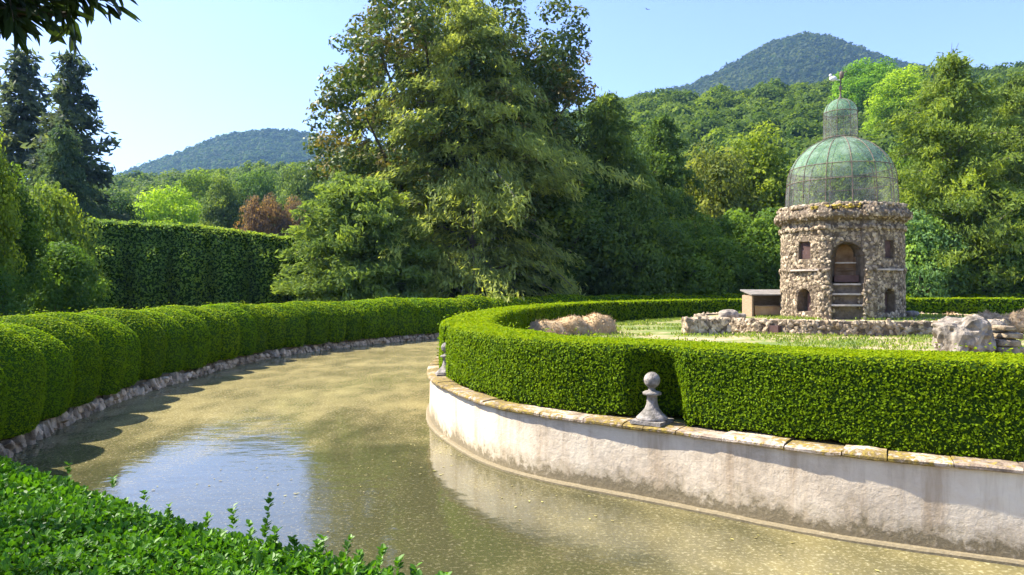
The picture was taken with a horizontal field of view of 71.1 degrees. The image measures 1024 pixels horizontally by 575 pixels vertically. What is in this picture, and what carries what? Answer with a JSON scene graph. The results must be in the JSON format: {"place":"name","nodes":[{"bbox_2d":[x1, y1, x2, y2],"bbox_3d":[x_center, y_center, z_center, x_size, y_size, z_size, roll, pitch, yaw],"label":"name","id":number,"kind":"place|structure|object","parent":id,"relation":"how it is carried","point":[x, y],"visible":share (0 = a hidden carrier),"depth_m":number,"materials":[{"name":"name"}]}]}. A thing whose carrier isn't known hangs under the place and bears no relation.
{"place":"outdoors","nodes":[
{"label":"outdoors","id":0,"kind":"place"},
{"bbox_2d":[0,0,1023,178],"label":"sky","id":1,"kind":"structure","parent":0,"point":[189,73],"materials":[{"name":"blue"}]},
{"bbox_2d":[11,338,1023,574],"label":"water","id":2,"kind":"structure","parent":0,"point":[460,516],"depth_m":9.32,"materials":[{"name":"brown liquid"}]},
{"bbox_2d":[19,340,878,574],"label":"floating leaves","id":3,"kind":"object","parent":2,"relation":"on","point":[358,468],"visible":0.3,"depth_m":10.74,"materials":[{"name":"green plant"}]},
{"bbox_2d":[426,313,1023,566],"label":"retaining wall","id":4,"kind":"structure","parent":2,"relation":"in","point":[964,507],"depth_m":7.89,"materials":[{"name":"paint"}]},
{"bbox_2d":[435,343,446,375],"bbox_3d":[-1.254,1.364,13.707,0.405,0.632,0.405,0,0,-12],"label":"stone finial","id":5,"kind":"object","parent":4,"relation":"on","point":[441,371],"visible":0.42,"depth_m":13.62,"materials":[{"name":"grey stone"}]},
{"bbox_2d":[630,372,673,426],"bbox_3d":[1.739,1.364,8.904,0.405,0.632,0.405,0,0,36],"label":"stone finial","id":6,"kind":"object","parent":4,"relation":"on","point":[651,414],"visible":1,"depth_m":8.82,"materials":[{"name":"grey stone"}]},
{"bbox_2d":[564,311,1023,442],"bbox_3d":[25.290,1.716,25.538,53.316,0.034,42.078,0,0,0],"label":"lawn","id":7,"kind":"structure","parent":0,"point":[664,334],"depth_m":24.11,"materials":[{"name":"green plant"}]},
{"bbox_2d":[528,318,570,334],"bbox_3d":[1.173,1.470,25.607,1.999,0.794,1.671,0,0,0],"label":"hay heap","id":8,"kind":"object","parent":7,"relation":"on","point":[557,327],"visible":0.5,"depth_m":25.07,"materials":[{"name":"beige stone"}]},
{"bbox_2d":[554,313,597,335],"bbox_3d":[2.092,1.393,25.936,2.140,0.954,1.756,0,0,0],"label":"hay heap","id":9,"kind":"object","parent":7,"relation":"on","point":[571,323],"visible":0.63,"depth_m":25.32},
{"bbox_2d":[582,312,617,334],"bbox_3d":[3.055,1.379,26.567,1.818,1.086,1.774,0,0,0],"label":"hay heap","id":10,"kind":"object","parent":7,"relation":"on","point":[605,324],"visible":0.53,"depth_m":26.08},
{"bbox_2d":[681,316,731,334],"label":"stone pier","id":11,"kind":"structure","parent":7,"relation":"on","point":[703,325],"depth_m":26.01,"materials":[{"name":"grey stone"}]},
{"bbox_2d":[435,296,1023,461],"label":"clipped hedge","id":12,"kind":"object","parent":7,"relation":"on","point":[962,403],"visible":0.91,"depth_m":8.35,"materials":[{"name":"green plant"}]},
{"bbox_2d":[693,312,1010,336],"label":"ring wall","id":13,"kind":"structure","parent":7,"relation":"on","point":[888,326],"depth_m":25.59,"materials":[{"name":"stone"}]},
{"bbox_2d":[932,314,995,351],"bbox_3d":[11.674,1.231,18.613,1.554,1.099,1.302,0,0,0],"label":"boulder","id":14,"kind":"object","parent":7,"relation":"on","point":[970,332],"visible":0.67,"depth_m":18.15,"materials":[{"name":"grey stone"}]},
{"bbox_2d":[977,309,1004,318],"bbox_3d":[18.669,1.356,27.987,2.282,1.088,1.940,0,0,0],"label":"hay heap","id":15,"kind":"object","parent":7,"relation":"on","point":[986,314],"visible":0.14,"depth_m":27.78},
{"bbox_2d":[989,319,1006,330],"bbox_3d":[16.860,1.441,24.967,0.710,0.677,0.636,0,0,0],"label":"boulder","id":16,"kind":"object","parent":7,"relation":"on","point":[994,322],"visible":0.24,"depth_m":24.80,"materials":[{"name":"grey stone"}]},
{"bbox_2d":[995,308,1023,333],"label":"hay heap","id":17,"kind":"object","parent":7,"relation":"on","point":[1016,318],"visible":0.49,"depth_m":26.61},
{"bbox_2d":[708,315,965,320],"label":"terrace","id":18,"kind":"structure","parent":0,"point":[914,318],"depth_m":28.73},
{"bbox_2d":[718,309,738,317],"bbox_3d":[8.704,1.092,28.795,0.798,0.437,0.605,0,0,0],"label":"boulder","id":19,"kind":"object","parent":18,"relation":"on","point":[730,313],"visible":0.67,"depth_m":28.56,"materials":[{"name":"grey stone"}]},
{"bbox_2d":[738,313,745,317],"bbox_3d":[9.352,1.167,29.394,0.504,0.227,0.378,0,0,0],"label":"boulder","id":20,"kind":"object","parent":18,"relation":"on","point":[742,315],"visible":0.42,"depth_m":29.22,"materials":[{"name":"grey stone"}]},
{"bbox_2d":[740,289,780,315],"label":"wooden shed","id":21,"kind":"structure","parent":18,"relation":"on","point":[751,298],"depth_m":31.50,"materials":[{"name":"brown wood"}]},
{"bbox_2d":[753,305,779,315],"bbox_3d":[11.146,1.010,31.205,1.600,0.460,0.800,0,0,-6],"label":"rabbit hutch","id":22,"kind":"object","parent":18,"relation":"on","point":[766,309],"visible":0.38,"depth_m":30.84,"materials":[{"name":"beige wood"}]},
{"bbox_2d":[774,71,912,319],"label":"garden tower","id":23,"kind":"structure","parent":18,"relation":"on","point":[842,259],"depth_m":27.98,"materials":[{"name":"stone"}]},
{"bbox_2d":[808,293,810,310],"bbox_3d":[12.145,0.585,28.890,0.333,0.750,0.297,0,0,-33],"label":"door leaf","id":24,"kind":"structure","parent":23,"relation":"in","point":[809,297],"depth_m":28.85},
{"bbox_2d":[885,293,886,310],"bbox_3d":[14.537,0.575,28.245,0.277,0.730,0.333,0,0,-27],"label":"door leaf","id":25,"kind":"structure","parent":23,"relation":"in","point":[885,293],"depth_m":28.14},
{"bbox_2d":[906,311,918,316],"bbox_3d":[16.860,1.137,30.198,0.531,0.327,0.483,0,0,0],"label":"boulder","id":26,"kind":"object","parent":18,"relation":"on","point":[911,313],"visible":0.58,"depth_m":30.00,"materials":[{"name":"grey stone"}]},
{"bbox_2d":[991,324,1023,353],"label":"stacked slabs","id":27,"kind":"structure","parent":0,"point":[1003,335],"depth_m":18.34,"materials":[{"name":"stone"}]},
{"bbox_3d":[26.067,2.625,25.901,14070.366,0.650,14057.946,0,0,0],"label":"ground","id":28,"kind":"structure","parent":0,"visible":0},
{"bbox_2d":[0,123,27,313],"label":"leafy shrub","id":29,"kind":"object","parent":28,"relation":"on","point":[8,213],"visible":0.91,"depth_m":27.22,"materials":[{"name":"green plant"}]},
{"bbox_2d":[0,262,31,316],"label":"leafy shrub","id":30,"kind":"object","parent":28,"relation":"on","point":[10,308],"visible":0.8,"depth_m":26.48,"materials":[{"name":"green plant"}]},
{"bbox_2d":[0,43,52,196],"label":"spire conifer","id":31,"kind":"object","parent":28,"relation":"on","point":[19,119],"visible":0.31,"depth_m":70.95,"materials":[{"name":"green plant"}]},
{"bbox_2d":[1,161,53,314],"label":"leafy tree","id":32,"kind":"object","parent":28,"relation":"on","point":[30,241],"visible":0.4,"depth_m":30.11,"materials":[{"name":"green plant"}]},
{"bbox_2d":[23,178,108,313],"bbox_3d":[-24.599,-1.531,37.944,5.499,8.562,5.452,0,0,-21],"label":"leafy shrub","id":33,"kind":"object","parent":28,"relation":"on","point":[59,224],"visible":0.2,"depth_m":37.83,"materials":[{"name":"green plant"}]},
{"bbox_2d":[20,122,116,312],"bbox_3d":[-37.803,-5.120,60.250,10.007,17.733,10.314,0,0,-13],"label":"spire conifer","id":34,"kind":"object","parent":28,"relation":"on","point":[64,152],"visible":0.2,"depth_m":59.36,"materials":[{"name":"green plant"}]},
{"bbox_2d":[22,238,115,314],"bbox_3d":[-21.388,0.125,34.048,4.510,4.909,4.472,0,0,-24],"label":"leafy shrub","id":35,"kind":"object","parent":28,"relation":"on","point":[66,272],"visible":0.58,"depth_m":33.33,"materials":[{"name":"green plant"}]},
{"bbox_2d":[0,0,141,61],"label":"overhanging tree","id":36,"kind":"object","parent":28,"relation":"on","point":[17,17],"visible":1,"depth_m":3.11,"materials":[{"name":"green plant"}]},
{"bbox_2d":[18,49,130,221],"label":"spire conifer","id":37,"kind":"object","parent":28,"relation":"on","point":[66,93],"visible":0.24,"depth_m":66.27,"materials":[{"name":"green plant"}]},
{"bbox_2d":[78,217,307,310],"bbox_3d":[-20.719,-0.894,47.204,13.714,7.089,4.636,0,0,-26],"label":"tall hedge","id":38,"kind":"object","parent":28,"relation":"on","point":[153,264],"visible":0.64,"depth_m":45.87,"materials":[{"name":"green plant"}]},
{"bbox_2d":[0,332,438,457],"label":"stone edging","id":39,"kind":"object","parent":28,"relation":"on","point":[11,446],"visible":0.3,"depth_m":18.18,"materials":[{"name":"stone"}]},
{"bbox_2d":[0,455,451,574],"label":"box hedge","id":40,"kind":"object","parent":28,"relation":"on","point":[57,525],"visible":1,"depth_m":2.37,"materials":[{"name":"green plant"}]},
{"bbox_2d":[270,168,455,301],"bbox_3d":[-10.047,-2.343,46.780,12.054,10.407,12.605,0,0,14],"label":"yew tree","id":41,"kind":"object","parent":28,"relation":"on","point":[350,241],"visible":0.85,"depth_m":43.65,"materials":[{"name":"green plant"}]},
{"bbox_2d":[301,0,598,297],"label":"magnolia tree","id":42,"kind":"object","parent":28,"relation":"on","point":[555,76],"visible":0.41,"depth_m":51.90,"materials":[{"name":"green plant"}]},
{"bbox_2d":[317,0,651,302],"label":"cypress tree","id":43,"kind":"object","parent":28,"relation":"on","point":[464,185],"visible":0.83,"depth_m":49.08,"materials":[{"name":"green plant"}]},
{"bbox_2d":[0,293,1023,438],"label":"scalloped hedge","id":44,"kind":"object","parent":28,"relation":"on","point":[55,364],"visible":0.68,"depth_m":19.37,"materials":[{"name":"green plant"}]},
{"bbox_2d":[482,145,614,296],"bbox_3d":[2.664,-4.768,56.248,11.481,14.264,11.342,0,0,36],"label":"leafy tree","id":45,"kind":"object","parent":28,"relation":"on","point":[576,230],"visible":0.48,"depth_m":53.41,"materials":[{"name":"green plant"}]},
{"bbox_2d":[307,180,869,293],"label":"forest","id":46,"kind":"object","parent":28,"relation":"on","point":[413,226],"depth_m":96.53,"materials":[{"name":"green plant"}]},
{"bbox_2d":[517,86,681,295],"bbox_3d":[7.882,-6.690,61.628,14.655,21.462,14.218,0,0,-28],"label":"conifer tree","id":47,"kind":"object","parent":28,"relation":"on","point":[609,133],"visible":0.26,"depth_m":60.23,"materials":[{"name":"green plant"}]},
{"bbox_2d":[579,191,691,295],"bbox_3d":[10.250,-2.622,57.216,8.992,10.028,9.459,0,0,33],"label":"leafy tree","id":48,"kind":"object","parent":28,"relation":"on","point":[619,275],"visible":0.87,"depth_m":54.80,"materials":[{"name":"green plant"}]},
{"bbox_2d":[307,266,981,298],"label":"undergrowth","id":49,"kind":"object","parent":28,"relation":"on","point":[521,295],"depth_m":60.22,"materials":[{"name":"green plant"}]},
{"bbox_2d":[617,112,710,252],"bbox_3d":[13.358,-6.296,65.831,12.291,20.527,11.925,0,0,0],"label":"conifer tree","id":50,"kind":"object","parent":28,"relation":"on","point":[672,190],"visible":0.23,"depth_m":64.72,"materials":[{"name":"green plant"}]},
{"bbox_2d":[646,213,747,296],"bbox_3d":[14.880,-1.819,58.130,9.149,8.409,9.624,0,0,44],"label":"leafy tree","id":51,"kind":"object","parent":28,"relation":"on","point":[704,252],"visible":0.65,"depth_m":55.57,"materials":[{"name":"green plant"}]},
{"bbox_2d":[668,139,774,240],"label":"leafy tree","id":52,"kind":"object","parent":28,"relation":"on","point":[722,196],"visible":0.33,"depth_m":71.01,"materials":[{"name":"green plant"}]},
{"bbox_2d":[699,206,783,292],"bbox_3d":[19.987,-2.254,59.827,10.034,9.217,10.305,0,0,-13],"label":"leafy tree","id":53,"kind":"object","parent":28,"relation":"on","point":[761,259],"visible":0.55,"depth_m":57.84,"materials":[{"name":"green plant"}]},
{"bbox_2d":[722,120,806,216],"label":"leafy tree","id":54,"kind":"object","parent":28,"relation":"on","point":[763,178],"visible":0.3,"depth_m":76.16,"materials":[{"name":"green plant"}]},
{"bbox_2d":[776,139,880,234],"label":"leafy tree","id":55,"kind":"object","parent":28,"relation":"on","point":[834,196],"visible":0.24,"depth_m":71.60,"materials":[{"name":"green plant"}]},
{"bbox_2d":[866,141,957,214],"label":"leafy tree","id":56,"kind":"object","parent":28,"relation":"on","point":[901,164],"visible":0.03,"depth_m":71.81,"materials":[{"name":"green plant"}]},
{"bbox_2d":[905,209,972,297],"bbox_3d":[32.033,-1.776,57.048,7.497,9.104,7.561,0,0,-45],"label":"flowering bush","id":57,"kind":"object","parent":28,"relation":"on","point":[924,277],"visible":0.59,"depth_m":55.39,"materials":[{"name":"green plant"}]},
{"bbox_2d":[866,48,1023,286],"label":"weeping conifer","id":58,"kind":"object","parent":28,"relation":"on","point":[928,184],"visible":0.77,"depth_m":57.88,"materials":[{"name":"green plant"}]},
{"bbox_2d":[918,226,1022,296],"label":"leafy bush","id":59,"kind":"object","parent":28,"relation":"on","point":[994,282],"visible":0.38,"depth_m":55.74,"materials":[{"name":"green plant"}]},
{"bbox_2d":[925,70,1023,284],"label":"weeping conifer","id":60,"kind":"object","parent":28,"relation":"on","point":[1013,87],"visible":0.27,"depth_m":62.75,"materials":[{"name":"green plant"}]},
{"bbox_2d":[964,196,1023,294],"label":"leafy bush","id":61,"kind":"object","parent":28,"relation":"on","point":[1008,264],"visible":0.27,"depth_m":55.90,"materials":[{"name":"green plant"}]},
{"bbox_3d":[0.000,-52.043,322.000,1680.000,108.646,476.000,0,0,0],"label":"hillside","id":62,"kind":"structure","parent":0,"visible":0},
{"bbox_2d":[100,191,147,222],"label":"leafy tree","id":63,"kind":"object","parent":62,"relation":"on","point":[121,206],"visible":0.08,"depth_m":89.72,"materials":[{"name":"green plant"}]},
{"bbox_2d":[131,184,205,224],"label":"leafy tree","id":64,"kind":"object","parent":62,"relation":"on","point":[160,209],"visible":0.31,"depth_m":115.73,"materials":[{"name":"green plant"}]},
{"bbox_2d":[172,169,230,223],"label":"leafy tree","id":65,"kind":"object","parent":62,"relation":"on","point":[199,192],"visible":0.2,"depth_m":147.45,"materials":[{"name":"green plant"}]},
{"bbox_2d":[195,172,246,230],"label":"leafy tree","id":66,"kind":"object","parent":62,"relation":"on","point":[219,208],"visible":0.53,"depth_m":102.64,"materials":[{"name":"green plant"}]},
{"bbox_2d":[230,167,285,223],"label":"leafy tree","id":67,"kind":"object","parent":62,"relation":"on","point":[261,189],"visible":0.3,"depth_m":147.36,"materials":[{"name":"green plant"}]},
{"bbox_2d":[234,192,290,235],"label":"brown tree","id":68,"kind":"object","parent":62,"relation":"on","point":[258,214],"visible":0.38,"depth_m":94.78,"materials":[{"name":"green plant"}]},
{"bbox_2d":[268,162,327,233],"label":"leafy tree","id":69,"kind":"object","parent":62,"relation":"on","point":[293,186],"visible":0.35,"depth_m":125.78,"materials":[{"name":"green plant"}]},
{"bbox_2d":[277,194,318,260],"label":"brown tree","id":70,"kind":"object","parent":62,"relation":"on","point":[288,218],"visible":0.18,"depth_m":96.72,"materials":[{"name":"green plant"}]},
{"bbox_2d":[98,60,1023,216],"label":"forest","id":71,"kind":"object","parent":62,"relation":"on","point":[719,115],"visible":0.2,"depth_m":264.89,"materials":[{"name":"green plant"}]},
{"bbox_2d":[827,56,901,114],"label":"leafy tree","id":72,"kind":"object","parent":62,"relation":"on","point":[857,86],"visible":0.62,"depth_m":246.37,"materials":[{"name":"green plant"}]},
{"bbox_2d":[859,63,943,137],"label":"leafy tree","id":73,"kind":"object","parent":62,"relation":"on","point":[900,89],"visible":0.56,"depth_m":197.80,"materials":[{"name":"green plant"}]},
{"bbox_3d":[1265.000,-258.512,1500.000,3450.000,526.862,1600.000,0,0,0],"label":"mountain","id":74,"kind":"structure","parent":0,"visible":0},
{"bbox_2d":[587,30,930,107],"bbox_3d":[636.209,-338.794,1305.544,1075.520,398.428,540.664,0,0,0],"label":"forest","id":75,"kind":"object","parent":74,"relation":"on","point":[810,57],"visible":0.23,"depth_m":1390.33,"materials":[{"name":"green plant"}]},
{"bbox_3d":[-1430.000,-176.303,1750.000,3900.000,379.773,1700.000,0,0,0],"label":"distant hill","id":76,"kind":"structure","parent":0,"visible":0},
{"bbox_2d":[114,128,357,175],"bbox_3d":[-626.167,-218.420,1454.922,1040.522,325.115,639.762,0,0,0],"label":"forest","id":77,"kind":"object","parent":76,"relation":"on","point":[235,149],"visible":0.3,"depth_m":1566.09,"materials":[{"name":"green plant"}]}
]}

